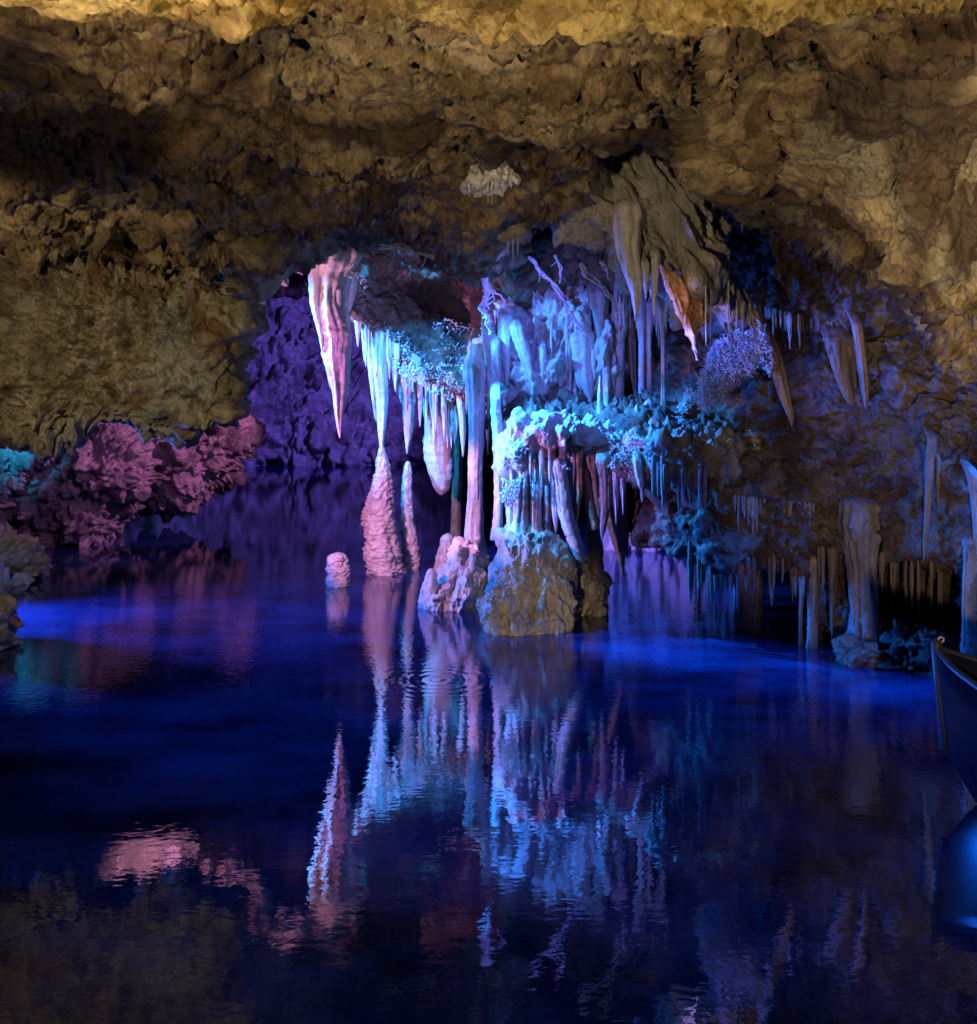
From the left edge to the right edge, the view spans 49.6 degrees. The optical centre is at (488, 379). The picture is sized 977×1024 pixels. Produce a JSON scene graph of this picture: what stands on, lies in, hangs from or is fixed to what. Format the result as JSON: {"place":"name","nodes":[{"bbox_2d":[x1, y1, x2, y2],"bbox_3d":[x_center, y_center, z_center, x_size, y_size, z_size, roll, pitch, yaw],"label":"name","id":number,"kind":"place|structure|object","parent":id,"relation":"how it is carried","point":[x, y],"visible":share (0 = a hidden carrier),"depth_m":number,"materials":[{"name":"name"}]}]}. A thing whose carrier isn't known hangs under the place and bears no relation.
{"place":"outdoors","nodes":[
{"label":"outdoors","id":0,"kind":"place"},
{"bbox_2d":[210,294,493,467],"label":"wall","id":1,"kind":"structure","parent":0,"point":[290,397],"depth_m":25.29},
{"bbox_2d":[0,459,976,1023],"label":"water","id":2,"kind":"structure","parent":0,"point":[254,769],"depth_m":5.02,"materials":[{"name":"liquid"}]},
{"bbox_2d":[0,593,24,651],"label":"shore boulder","id":3,"kind":"object","parent":2,"relation":"in","point":[11,623],"visible":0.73,"depth_m":8.06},
{"bbox_2d":[0,559,34,594],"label":"shore boulder","id":4,"kind":"object","parent":2,"relation":"in","point":[17,583],"visible":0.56,"depth_m":9.84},
{"bbox_2d":[0,521,53,577],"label":"shore boulder","id":5,"kind":"object","parent":2,"relation":"in","point":[21,553],"visible":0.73,"depth_m":10.42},
{"bbox_2d":[0,446,54,523],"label":"shore boulder","id":6,"kind":"object","parent":2,"relation":"in","point":[15,465],"visible":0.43,"depth_m":12.04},
{"bbox_2d":[1,422,166,547],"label":"shore boulder","id":7,"kind":"object","parent":2,"relation":"in","point":[95,490],"visible":0.54,"depth_m":12.66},
{"bbox_2d":[137,414,265,523],"bbox_3d":[-4.227,1.135,14.497,2.260,1.686,1.876,0,0,0],"label":"shore boulder","id":8,"kind":"object","parent":2,"relation":"on","point":[206,468],"visible":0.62,"depth_m":14.02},
{"bbox_2d":[325,552,351,587],"bbox_3d":[-1.456,1.937,10.305,0.298,0.526,0.299,0,0,0],"label":"stalagmite","id":9,"kind":"object","parent":2,"relation":"in","point":[337,569],"visible":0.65,"depth_m":10.22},
{"bbox_2d":[360,446,406,575],"bbox_3d":[-1.077,1.435,11.010,0.513,1.497,0.457,0,0,0],"label":"stalagmite","id":10,"kind":"object","parent":2,"relation":"in","point":[382,554],"visible":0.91,"depth_m":10.89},
{"bbox_2d":[400,461,420,568],"bbox_3d":[-0.839,1.527,11.295,0.255,1.324,0.273,0,0,0],"label":"stalagmite","id":11,"kind":"object","parent":2,"relation":"in","point":[411,553],"visible":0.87,"depth_m":11.24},
{"bbox_2d":[450,426,463,536],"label":"column","id":12,"kind":"structure","parent":2,"relation":"in","point":[456,507],"depth_m":11.95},
{"bbox_2d":[425,536,489,612],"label":"flowstone island","id":13,"kind":"structure","parent":2,"relation":"in","point":[462,577],"depth_m":9.16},
{"bbox_2d":[418,568,438,609],"bbox_3d":[-0.523,1.846,9.316,0.208,0.387,0.218,0,0,0],"label":"stalagmite","id":14,"kind":"object","parent":13,"relation":"on","point":[429,588],"visible":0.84,"depth_m":9.26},
{"bbox_2d":[433,533,453,572],"bbox_3d":[-0.446,1.887,11.013,0.295,0.593,0.311,0,0,0],"label":"stalagmite","id":15,"kind":"object","parent":13,"relation":"on","point":[441,557],"visible":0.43,"depth_m":10.92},
{"bbox_2d":[462,327,487,555],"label":"column","id":16,"kind":"structure","parent":13,"relation":"on","point":[474,374],"depth_m":9.64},
{"bbox_2d":[490,373,503,540],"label":"column","id":17,"kind":"structure","parent":13,"relation":"on","point":[496,421],"depth_m":9.17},
{"bbox_2d":[476,518,581,635],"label":"flowstone island","id":18,"kind":"structure","parent":2,"relation":"in","point":[542,597],"depth_m":8.46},
{"bbox_2d":[485,544,531,607],"bbox_3d":[0.082,1.560,8.665,0.395,0.512,0.581,0,0,-22],"label":"coral crust","id":19,"kind":"object","parent":18,"relation":"on","point":[509,581],"visible":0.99,"depth_m":8.50},
{"bbox_2d":[503,479,514,544],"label":"column","id":20,"kind":"structure","parent":18,"relation":"on","point":[509,516],"depth_m":8.84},
{"bbox_2d":[498,426,549,510],"bbox_3d":[0.293,0.717,8.701,0.433,0.712,0.376,0,0,0],"label":"coral crust","id":21,"kind":"object","parent":20,"relation":"attached to","point":[506,500],"visible":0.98,"depth_m":8.62},
{"bbox_2d":[510,463,529,533],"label":"column","id":22,"kind":"structure","parent":18,"relation":"on","point":[521,521],"depth_m":8.75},
{"bbox_2d":[529,468,542,531],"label":"column","id":23,"kind":"structure","parent":18,"relation":"on","point":[536,515],"depth_m":8.75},
{"bbox_2d":[543,462,551,530],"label":"column","id":24,"kind":"structure","parent":18,"relation":"on","point":[547,510],"depth_m":8.77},
{"bbox_2d":[575,556,612,616],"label":"flowstone island","id":25,"kind":"structure","parent":2,"relation":"in","point":[589,584],"depth_m":8.94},
{"bbox_2d":[582,514,605,602],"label":"column","id":26,"kind":"structure","parent":25,"relation":"on","point":[595,556],"depth_m":8.94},
{"bbox_2d":[603,525,664,552],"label":"flowstone wall","id":27,"kind":"structure","parent":2,"relation":"in","point":[608,544],"depth_m":12.40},
{"bbox_2d":[735,563,765,634],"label":"column","id":28,"kind":"structure","parent":2,"relation":"in","point":[749,615],"depth_m":8.31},
{"bbox_2d":[798,576,803,644],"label":"column","id":29,"kind":"structure","parent":2,"relation":"in","point":[800,631],"depth_m":7.98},
{"bbox_2d":[806,555,818,648],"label":"column","id":30,"kind":"structure","parent":2,"relation":"in","point":[812,614],"depth_m":7.87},
{"bbox_2d":[837,496,882,647],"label":"column","id":31,"kind":"structure","parent":2,"relation":"in","point":[858,521],"depth_m":7.62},
{"bbox_2d":[831,633,888,667],"bbox_3d":[2.677,1.981,7.498,0.431,0.358,0.345,0,0,0],"label":"shore boulder","id":32,"kind":"object","parent":2,"relation":"in","point":[851,650],"visible":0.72,"depth_m":7.39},
{"bbox_2d":[876,618,960,675],"bbox_3d":[3.041,1.961,7.428,0.763,0.546,0.630,0,0,0],"label":"shore boulder","id":33,"kind":"object","parent":2,"relation":"in","point":[907,648],"visible":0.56,"depth_m":7.28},
{"bbox_2d":[930,636,976,802],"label":"rowing boat","id":34,"kind":"object","parent":2,"relation":"on","point":[954,674],"visible":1,"depth_m":5.00,"materials":[{"name":"paint"}]},
{"bbox_2d":[0,0,976,385],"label":"cave ceiling","id":35,"kind":"structure","parent":0,"point":[262,148],"depth_m":4.35,"materials":[{"name":"stone"}]},
{"bbox_2d":[0,254,269,462],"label":"overhanging block","id":36,"kind":"structure","parent":35,"relation":"attached to","point":[156,351],"depth_m":7.33,"materials":[{"name":"stone"}]},
{"bbox_2d":[308,247,362,437],"bbox_3d":[-1.484,-0.399,10.286,0.514,1.928,0.474,0,0,-39],"label":"stalactite","id":37,"kind":"object","parent":35,"relation":"hanging from","point":[329,287],"visible":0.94,"depth_m":10.20},
{"bbox_2d":[379,243,476,290],"bbox_3d":[-0.491,-0.945,8.831,0.859,0.411,0.100,0,0,0],"label":"mineral vein","id":38,"kind":"object","parent":35,"relation":"attached to","point":[409,250],"visible":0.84,"depth_m":8.84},
{"bbox_2d":[478,277,494,334],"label":"helictites","id":39,"kind":"object","parent":35,"relation":"hanging from","point":[484,304],"visible":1,"depth_m":8.73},
{"bbox_2d":[459,161,520,197],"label":"stalactite cluster","id":40,"kind":"structure","parent":35,"relation":"attached to","point":[475,182],"depth_m":5.93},
{"bbox_2d":[496,222,530,248],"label":"stalactite cluster","id":41,"kind":"structure","parent":35,"relation":"attached to","point":[517,232],"depth_m":6.92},
{"bbox_2d":[527,255,591,344],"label":"helictites","id":42,"kind":"object","parent":35,"relation":"hanging from","point":[553,284],"visible":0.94,"depth_m":8.94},
{"bbox_2d":[579,262,623,313],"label":"helictites","id":43,"kind":"object","parent":35,"relation":"hanging from","point":[585,272],"visible":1,"depth_m":8.29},
{"bbox_2d":[349,209,976,639],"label":"cave wall","id":44,"kind":"structure","parent":0,"point":[827,449],"depth_m":7.98,"materials":[{"name":"stone"}]},
{"bbox_2d":[349,263,360,311],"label":"stalactite","id":45,"kind":"object","parent":44,"relation":"hanging from","point":[353,286],"visible":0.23,"depth_m":10.67},
{"bbox_2d":[374,331,378,372],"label":"soda straw","id":46,"kind":"object","parent":44,"relation":"hanging from","point":[376,340],"visible":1,"depth_m":10.84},
{"bbox_2d":[367,323,388,446],"bbox_3d":[-1.167,0.057,11.006,0.271,1.320,0.291,0,0,0],"label":"stalactite","id":47,"kind":"object","parent":44,"relation":"hanging from","point":[378,383],"visible":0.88,"depth_m":10.96},
{"bbox_2d":[397,351,416,453],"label":"stalactite","id":48,"kind":"object","parent":44,"relation":"hanging from","point":[407,396],"visible":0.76,"depth_m":11.15},
{"bbox_2d":[371,321,464,401],"bbox_3d":[-0.696,-0.182,10.920,1.019,0.872,0.732,0,0,0],"label":"coral crust","id":49,"kind":"object","parent":44,"relation":"attached to","point":[423,384],"visible":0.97,"depth_m":10.82},
{"bbox_2d":[417,370,422,426],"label":"stalactite","id":50,"kind":"object","parent":44,"relation":"hanging from","point":[420,395],"visible":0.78,"depth_m":11.08},
{"bbox_2d":[432,384,435,450],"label":"soda straw","id":51,"kind":"object","parent":44,"relation":"hanging from","point":[433,415],"visible":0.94,"depth_m":10.99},
{"bbox_2d":[422,387,454,494],"bbox_3d":[-0.539,0.543,11.490,0.432,1.413,0.424,0,0,0],"label":"stalactite","id":52,"kind":"object","parent":44,"relation":"hanging from","point":[439,461],"visible":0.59,"depth_m":11.37},
{"bbox_2d":[446,400,449,448],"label":"soda straw","id":53,"kind":"object","parent":44,"relation":"hanging from","point":[447,417],"visible":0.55,"depth_m":11.06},
{"bbox_2d":[449,364,453,448],"bbox_3d":[-0.390,0.277,11.111,0.059,0.898,0.054,0,0,-15],"label":"soda straw","id":54,"kind":"object","parent":44,"relation":"hanging from","point":[451,419],"visible":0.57,"depth_m":11.10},
{"bbox_2d":[425,318,479,371],"bbox_3d":[-0.258,-0.357,10.580,0.570,0.623,1.738,0,0,-15],"label":"coral crust","id":55,"kind":"object","parent":44,"relation":"attached to","point":[448,319],"visible":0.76,"depth_m":11.13},
{"bbox_2d":[456,396,465,456],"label":"stalactite","id":56,"kind":"object","parent":44,"relation":"hanging from","point":[460,400],"visible":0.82,"depth_m":10.87},
{"bbox_2d":[481,294,496,431],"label":"stalactite","id":57,"kind":"object","parent":44,"relation":"hanging from","point":[486,339],"visible":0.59,"depth_m":9.62},
{"bbox_2d":[472,279,630,410],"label":"flowstone wall","id":58,"kind":"structure","parent":44,"relation":"attached to","point":[559,317],"depth_m":9.63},
{"bbox_2d":[491,335,500,393],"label":"stalactite","id":59,"kind":"object","parent":58,"relation":"hanging from","point":[495,354],"visible":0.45,"depth_m":9.52},
{"bbox_2d":[496,311,513,385],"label":"stalactite","id":60,"kind":"object","parent":58,"relation":"hanging from","point":[504,319],"visible":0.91,"depth_m":9.61},
{"bbox_2d":[509,316,532,385],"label":"stalactite","id":61,"kind":"object","parent":58,"relation":"hanging from","point":[518,335],"visible":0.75,"depth_m":9.55},
{"bbox_2d":[568,331,572,390],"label":"soda straw","id":62,"kind":"object","parent":58,"relation":"hanging from","point":[570,366],"visible":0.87,"depth_m":9.62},
{"bbox_2d":[569,330,595,402],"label":"stalactite","id":63,"kind":"object","parent":58,"relation":"hanging from","point":[584,359],"visible":0.94,"depth_m":9.49},
{"bbox_2d":[574,310,590,333],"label":"stalactite","id":64,"kind":"object","parent":58,"relation":"hanging from","point":[581,317],"visible":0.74,"depth_m":9.45},
{"bbox_2d":[491,407,623,479],"bbox_3d":[0.741,0.547,9.073,1.431,0.651,1.124,0,0,0],"label":"flowstone ledge","id":65,"kind":"object","parent":44,"relation":"attached to","point":[564,425],"visible":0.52,"depth_m":8.65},
{"bbox_2d":[532,445,537,501],"bbox_3d":[0.383,0.665,8.673,0.066,0.684,0.064,0,0,17],"label":"soda straw","id":66,"kind":"object","parent":65,"relation":"hanging from","point":[534,463],"visible":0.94,"depth_m":8.66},
{"bbox_2d":[538,449,544,494],"bbox_3d":[0.436,0.752,8.638,0.052,0.397,0.051,0,0,21],"label":"soda straw","id":67,"kind":"object","parent":65,"relation":"hanging from","point":[541,453],"visible":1,"depth_m":8.63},
{"bbox_2d":[539,337,546,400],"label":"column","id":68,"kind":"structure","parent":65,"relation":"on","point":[542,351],"depth_m":9.58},
{"bbox_2d":[550,467,557,532],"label":"stalactite","id":69,"kind":"object","parent":65,"relation":"hanging from","point":[554,506],"visible":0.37,"depth_m":8.68},
{"bbox_2d":[584,450,601,544],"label":"stalactite","id":70,"kind":"object","parent":65,"relation":"hanging from","point":[590,457],"visible":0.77,"depth_m":8.55},
{"bbox_2d":[597,376,603,413],"bbox_3d":[0.972,0.170,9.200,0.080,0.426,0.081,0,0,-16],"label":"stalagmite","id":71,"kind":"object","parent":65,"relation":"on","point":[600,406],"visible":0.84,"depth_m":9.18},
{"bbox_2d":[599,346,611,405],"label":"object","id":72,"kind":"structure","parent":65,"relation":"on","point":[607,387],"depth_m":9.37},
{"bbox_2d":[611,301,628,399],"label":"column","id":73,"kind":"structure","parent":65,"relation":"on","point":[620,330],"depth_m":9.41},
{"bbox_2d":[635,286,648,394],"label":"column","id":74,"kind":"structure","parent":65,"relation":"on","point":[640,321],"depth_m":9.27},
{"bbox_2d":[552,458,585,561],"bbox_3d":[0.654,1.055,8.599,0.275,0.849,0.140,0,0,0],"label":"stalactite","id":75,"kind":"object","parent":44,"relation":"hanging from","point":[565,507],"visible":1,"depth_m":8.55},
{"bbox_2d":[570,452,575,489],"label":"soda straw","id":76,"kind":"object","parent":44,"relation":"hanging from","point":[572,464],"visible":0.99,"depth_m":8.55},
{"bbox_2d":[575,451,583,522],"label":"stalactite","id":77,"kind":"object","parent":44,"relation":"hanging from","point":[579,456],"visible":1,"depth_m":8.55},
{"bbox_2d":[582,465,599,531],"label":"stalactite","id":78,"kind":"object","parent":44,"relation":"hanging from","point":[592,517],"visible":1,"depth_m":8.57},
{"bbox_2d":[586,280,608,338],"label":"stalactite","id":79,"kind":"object","parent":44,"relation":"hanging from","point":[598,298],"visible":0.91,"depth_m":9.36},
{"bbox_2d":[560,430,641,472],"bbox_3d":[0.890,0.591,8.765,0.654,0.393,1.120,0,0,0],"label":"coral crust","id":80,"kind":"object","parent":44,"relation":"attached to","point":[621,452],"visible":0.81,"depth_m":8.41},
{"bbox_2d":[595,447,612,539],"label":"stalactite","id":81,"kind":"object","parent":44,"relation":"hanging from","point":[603,460],"visible":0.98,"depth_m":8.45},
{"bbox_2d":[598,485,628,575],"bbox_3d":[1.012,1.193,8.548,0.244,0.783,0.137,0,0,-14],"label":"stalactite","id":82,"kind":"object","parent":44,"relation":"hanging from","point":[618,528],"visible":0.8,"depth_m":8.52},
{"bbox_2d":[612,471,618,520],"bbox_3d":[1.014,0.887,8.415,0.062,0.527,0.060,0,0,36],"label":"soda straw","id":83,"kind":"object","parent":44,"relation":"hanging from","point":[615,485],"visible":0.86,"depth_m":8.40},
{"bbox_2d":[625,315,638,394],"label":"stalactite","id":84,"kind":"object","parent":44,"relation":"hanging from","point":[631,342],"visible":0.73,"depth_m":9.51},
{"bbox_2d":[645,301,653,393],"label":"column","id":85,"kind":"structure","parent":44,"relation":"attached to","point":[649,325],"depth_m":9.28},
{"bbox_2d":[656,296,669,405],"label":"column","id":86,"kind":"structure","parent":44,"relation":"attached to","point":[660,303],"depth_m":9.08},
{"bbox_2d":[671,384,693,423],"bbox_3d":[1.603,0.200,8.745,0.165,0.346,0.655,0,0,24],"label":"coral crust","id":87,"kind":"object","parent":44,"relation":"attached to","point":[685,400],"visible":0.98,"depth_m":8.76},
{"bbox_2d":[626,416,748,490],"bbox_3d":[1.565,0.571,8.302,0.934,0.576,0.971,0,0,0],"label":"flowstone ledge","id":88,"kind":"object","parent":44,"relation":"attached to","point":[711,446],"visible":0.71,"depth_m":7.92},
{"bbox_2d":[633,451,643,489],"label":"stalactite","id":89,"kind":"object","parent":88,"relation":"hanging from","point":[637,463],"visible":1,"depth_m":8.17},
{"bbox_2d":[651,454,655,499],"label":"soda straw","id":90,"kind":"object","parent":88,"relation":"hanging from","point":[653,470],"visible":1,"depth_m":7.99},
{"bbox_2d":[660,450,664,510],"bbox_3d":[1.302,0.749,7.915,0.032,0.459,0.033,0,0,11],"label":"soda straw","id":91,"kind":"object","parent":88,"relation":"hanging from","point":[661,474],"visible":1,"depth_m":7.91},
{"bbox_2d":[663,461,668,506],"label":"soda straw","id":92,"kind":"object","parent":88,"relation":"hanging from","point":[665,471],"visible":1,"depth_m":7.90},
{"bbox_2d":[676,466,680,511],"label":"soda straw","id":93,"kind":"object","parent":88,"relation":"hanging from","point":[678,479],"visible":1,"depth_m":7.88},
{"bbox_2d":[702,466,707,513],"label":"soda straw","id":94,"kind":"object","parent":88,"relation":"hanging from","point":[704,483],"visible":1,"depth_m":7.84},
{"bbox_2d":[687,539,691,601],"bbox_3d":[1.515,1.436,7.958,0.037,0.492,0.036,0,0,-10],"label":"soda straw","id":95,"kind":"object","parent":44,"relation":"hanging from","point":[689,563],"visible":1,"depth_m":7.95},
{"bbox_2d":[709,526,713,602],"bbox_3d":[1.641,1.362,7.799,0.039,0.588,0.036,0,0,-8],"label":"soda straw","id":96,"kind":"object","parent":44,"relation":"hanging from","point":[711,531],"visible":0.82,"depth_m":7.79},
{"bbox_2d":[751,555,755,594],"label":"soda straw","id":97,"kind":"object","parent":44,"relation":"hanging from","point":[753,566],"visible":1,"depth_m":7.86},
{"bbox_2d":[756,319,776,376],"bbox_3d":[2.026,-0.236,7.729,0.145,0.439,1.263,0,0,15],"label":"coral crust","id":98,"kind":"object","parent":44,"relation":"attached to","point":[763,336],"visible":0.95,"depth_m":7.22},
{"bbox_2d":[820,545,824,592],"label":"soda straw","id":99,"kind":"object","parent":44,"relation":"hanging from","point":[822,557],"visible":1,"depth_m":7.77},
{"bbox_2d":[826,546,838,639],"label":"stalactite","id":100,"kind":"object","parent":44,"relation":"hanging from","point":[832,559],"visible":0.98,"depth_m":7.78},
{"bbox_2d":[821,323,857,403],"bbox_3d":[2.600,-0.136,8.008,0.247,0.632,0.292,0,0,-19],"label":"drapery","id":101,"kind":"object","parent":44,"relation":"attached to","point":[839,345],"visible":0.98,"depth_m":7.90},
{"bbox_2d":[844,308,869,409],"bbox_3d":[2.763,-0.167,7.950,0.143,0.780,0.285,0,0,0],"label":"stalactite","id":102,"kind":"object","parent":44,"relation":"hanging from","point":[861,351],"visible":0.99,"depth_m":7.83},
{"bbox_2d":[879,551,884,589],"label":"soda straw","id":103,"kind":"object","parent":44,"relation":"hanging from","point":[881,563],"visible":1,"depth_m":7.63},
{"bbox_2d":[910,561,913,609],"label":"soda straw","id":104,"kind":"object","parent":44,"relation":"hanging from","point":[911,580],"visible":0.97,"depth_m":7.57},
{"bbox_2d":[916,559,919,620],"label":"soda straw","id":105,"kind":"object","parent":44,"relation":"hanging from","point":[918,585],"visible":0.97,"depth_m":7.70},
{"bbox_2d":[922,425,936,561],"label":"stalactite","id":106,"kind":"object","parent":44,"relation":"hanging from","point":[930,454],"visible":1,"depth_m":7.27},
{"bbox_2d":[928,561,934,610],"bbox_3d":[3.201,1.477,7.646,0.040,0.388,0.039,0,0,-22],"label":"soda straw","id":107,"kind":"object","parent":44,"relation":"hanging from","point":[931,564],"visible":0.97,"depth_m":7.64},
{"bbox_2d":[935,453,940,514],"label":"stalactite","id":108,"kind":"object","parent":44,"relation":"hanging from","point":[937,467],"visible":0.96,"depth_m":7.26},
{"bbox_2d":[959,534,976,656],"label":"column","id":109,"kind":"structure","parent":44,"relation":"attached to","point":[968,645],"depth_m":7.06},
{"bbox_2d":[960,459,976,555],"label":"stalactite","id":110,"kind":"object","parent":44,"relation":"hanging from","point":[969,469],"visible":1,"depth_m":7.03},
{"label":"cave shell","id":111,"kind":"structure","parent":0,"visible":0},
{"bbox_2d":[549,145,753,336],"bbox_3d":[1.068,-1.141,7.463,1.588,1.673,1.075,0,0,0],"label":"flowstone mass","id":112,"kind":"object","parent":111,"relation":"attached to","point":[684,230],"visible":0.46,"depth_m":7.21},
{"bbox_2d":[612,198,642,320],"bbox_3d":[0.949,-0.819,7.202,0.215,0.834,0.200,0,0,-22],"label":"stalactite","id":113,"kind":"object","parent":112,"relation":"hanging from","point":[627,214],"visible":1,"depth_m":7.14},
{"bbox_2d":[640,257,649,298],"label":"stalactite","id":114,"kind":"object","parent":112,"relation":"hanging from","point":[645,268],"visible":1,"depth_m":7.13},
{"bbox_2d":[650,245,660,313],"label":"stalactite","id":115,"kind":"object","parent":112,"relation":"hanging from","point":[655,259],"visible":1,"depth_m":7.16},
{"bbox_2d":[659,264,704,360],"bbox_3d":[1.304,-0.452,7.083,0.317,0.648,0.106,0,0,10],"label":"drapery","id":116,"kind":"object","parent":112,"relation":"hanging from","point":[689,311],"visible":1,"depth_m":7.05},
{"bbox_2d":[692,326,763,412],"bbox_3d":[1.703,-0.085,7.491,0.554,0.640,0.384,0,0,0],"label":"coral crust","id":117,"kind":"object","parent":112,"relation":"hanging from","point":[720,372],"visible":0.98,"depth_m":7.40},
{"bbox_2d":[727,253,729,331],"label":"soda straw","id":118,"kind":"object","parent":112,"relation":"hanging from","point":[728,280],"visible":1,"depth_m":7.18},
{"bbox_2d":[750,308,793,425],"bbox_3d":[1.966,-0.091,7.403,0.342,0.825,0.112,0,0,0],"label":"stalactite","id":119,"kind":"object","parent":112,"relation":"hanging from","point":[778,375],"visible":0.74,"depth_m":7.37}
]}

